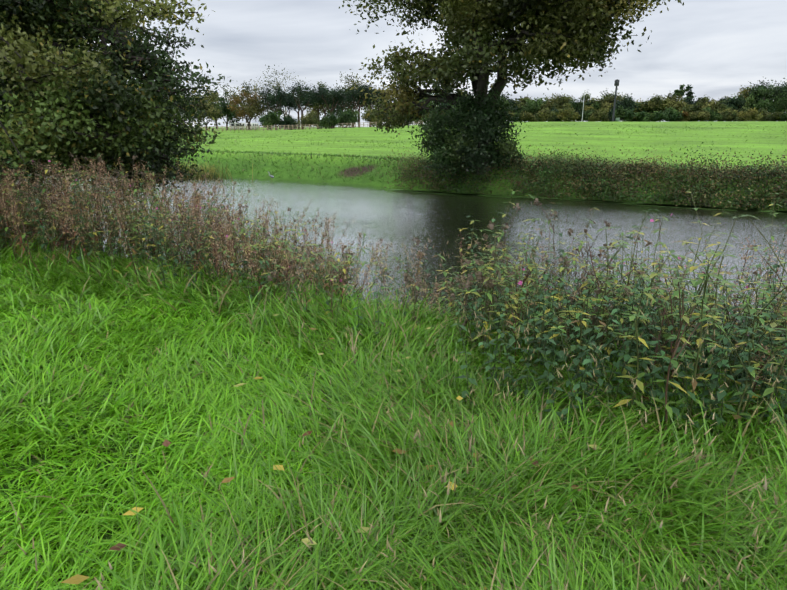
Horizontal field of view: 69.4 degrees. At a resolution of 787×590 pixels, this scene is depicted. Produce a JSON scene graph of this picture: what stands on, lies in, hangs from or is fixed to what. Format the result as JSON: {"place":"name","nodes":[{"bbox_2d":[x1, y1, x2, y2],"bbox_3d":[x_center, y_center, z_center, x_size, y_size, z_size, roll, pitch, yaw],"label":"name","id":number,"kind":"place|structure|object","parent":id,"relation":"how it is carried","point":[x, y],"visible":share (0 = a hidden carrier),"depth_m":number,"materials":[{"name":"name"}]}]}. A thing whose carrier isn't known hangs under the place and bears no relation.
{"place":"outdoors","nodes":[
{"label":"outdoors","id":0,"kind":"place"},
{"bbox_2d":[0,200,786,589],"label":"meadow grass","id":1,"kind":"structure","parent":0,"point":[364,477],"depth_m":2.65,"materials":[{"name":"green plant"}]},
{"bbox_2d":[0,121,786,589],"bbox_3d":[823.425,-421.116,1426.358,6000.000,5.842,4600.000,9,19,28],"label":"terrain","id":2,"kind":"structure","parent":0,"point":[720,139],"depth_m":40.80,"materials":[{"name":"green plant"}]},
{"bbox_2d":[0,0,234,201],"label":"tree","id":3,"kind":"object","parent":2,"relation":"on","point":[63,92],"visible":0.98,"depth_m":8.15,"materials":[{"name":"green plant"}]},
{"bbox_2d":[230,123,244,129],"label":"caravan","id":4,"kind":"object","parent":2,"relation":"on","point":[241,124],"visible":0.69,"depth_m":196.11,"materials":[{"name":"white"}]},
{"bbox_2d":[246,123,258,128],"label":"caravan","id":5,"kind":"object","parent":2,"relation":"on","point":[252,125],"visible":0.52,"depth_m":200.10,"materials":[{"name":"white"}]},
{"bbox_2d":[143,63,463,130],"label":"park trees","id":6,"kind":"object","parent":2,"relation":"on","point":[233,108],"materials":[{"name":"green plant"}]},
{"bbox_2d":[248,80,392,129],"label":"trees","id":7,"kind":"object","parent":2,"relation":"on","point":[287,99],"materials":[{"name":"green plant"}]},
{"bbox_2d":[172,120,475,131],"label":"post and rail fence","id":8,"kind":"object","parent":2,"relation":"on","point":[305,126],"visible":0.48,"depth_m":142.40,"materials":[{"name":"wood"}]},
{"bbox_2d":[0,155,786,440],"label":"weeds","id":9,"kind":"object","parent":2,"relation":"on","point":[672,306],"visible":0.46,"depth_m":4.15,"materials":[{"name":"green plant"}]},
{"bbox_2d":[0,157,786,438],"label":"nettles","id":10,"kind":"object","parent":2,"relation":"on","point":[742,354],"visible":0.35,"depth_m":3.51,"materials":[{"name":"green plant"}]},
{"bbox_2d":[0,152,786,420],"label":"seeding willowherb","id":11,"kind":"object","parent":2,"relation":"on","point":[13,212],"visible":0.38,"depth_m":6.63,"materials":[{"name":"brown plant"}]},
{"bbox_2d":[0,152,786,384],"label":"dry thistles","id":12,"kind":"object","parent":2,"relation":"on","point":[479,276],"visible":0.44,"depth_m":4.84,"materials":[{"name":"brown plant"}]},
{"bbox_2d":[60,294,768,589],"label":"fallen leaves","id":13,"kind":"object","parent":2,"relation":"on","point":[77,579],"visible":0.75,"depth_m":2.35,"materials":[{"name":"yellow plant"}]},
{"bbox_2d":[405,83,530,186],"bbox_3d":[4.092,-8.405,29.842,5.951,5.263,7.037,9,19,28],"label":"bush","id":14,"kind":"object","parent":2,"relation":"on","point":[455,143],"visible":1,"depth_m":28.41,"materials":[{"name":"green plant"}]},
{"bbox_2d":[164,142,786,211],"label":"bank scrub","id":15,"kind":"object","parent":2,"relation":"on","point":[631,169],"visible":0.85,"depth_m":26.75,"materials":[{"name":"green plant"}]},
{"bbox_2d":[177,124,786,170],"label":"pasture tufts","id":16,"kind":"object","parent":2,"relation":"on","point":[513,135],"visible":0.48,"depth_m":67.78,"materials":[{"name":"green plant"}]},
{"bbox_2d":[339,0,683,174],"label":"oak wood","id":17,"kind":"object","parent":2,"relation":"on","point":[559,33],"visible":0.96,"depth_m":26.57,"materials":[{"name":"green plant"}]},
{"bbox_2d":[441,78,786,121],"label":"tree line","id":18,"kind":"object","parent":2,"relation":"on","point":[674,109],"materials":[{"name":"green plant"}]},
{"bbox_2d":[612,79,619,121],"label":"telecom mast","id":19,"kind":"object","parent":2,"relation":"on","point":[616,83],"visible":0.98,"depth_m":221.93,"materials":[{"name":"grey metal"}]},
{"bbox_2d":[9,167,786,343],"bbox_3d":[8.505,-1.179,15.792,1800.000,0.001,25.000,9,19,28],"label":"river water","id":20,"kind":"structure","parent":0,"point":[387,215],"depth_m":19.91,"materials":[{"name":"grey liquid"}]},
{"bbox_2d":[163,158,252,179],"bbox_3d":[-14.093,-8.871,39.272,10.671,1.414,4.348,9,19,28],"label":"reed clump","id":21,"kind":"object","parent":20,"relation":"on","point":[213,174],"visible":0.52,"depth_m":38.67,"materials":[{"name":"green plant"}]},
{"bbox_2d":[391,189,786,212],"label":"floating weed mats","id":22,"kind":"object","parent":20,"relation":"on","point":[633,203],"visible":0.85,"depth_m":26.51,"materials":[{"name":"green plant"}]},
{"bbox_2d":[84,0,786,126],"label":"sky","id":23,"kind":"structure","parent":0,"point":[717,47],"materials":[{"name":"white"}]}
]}

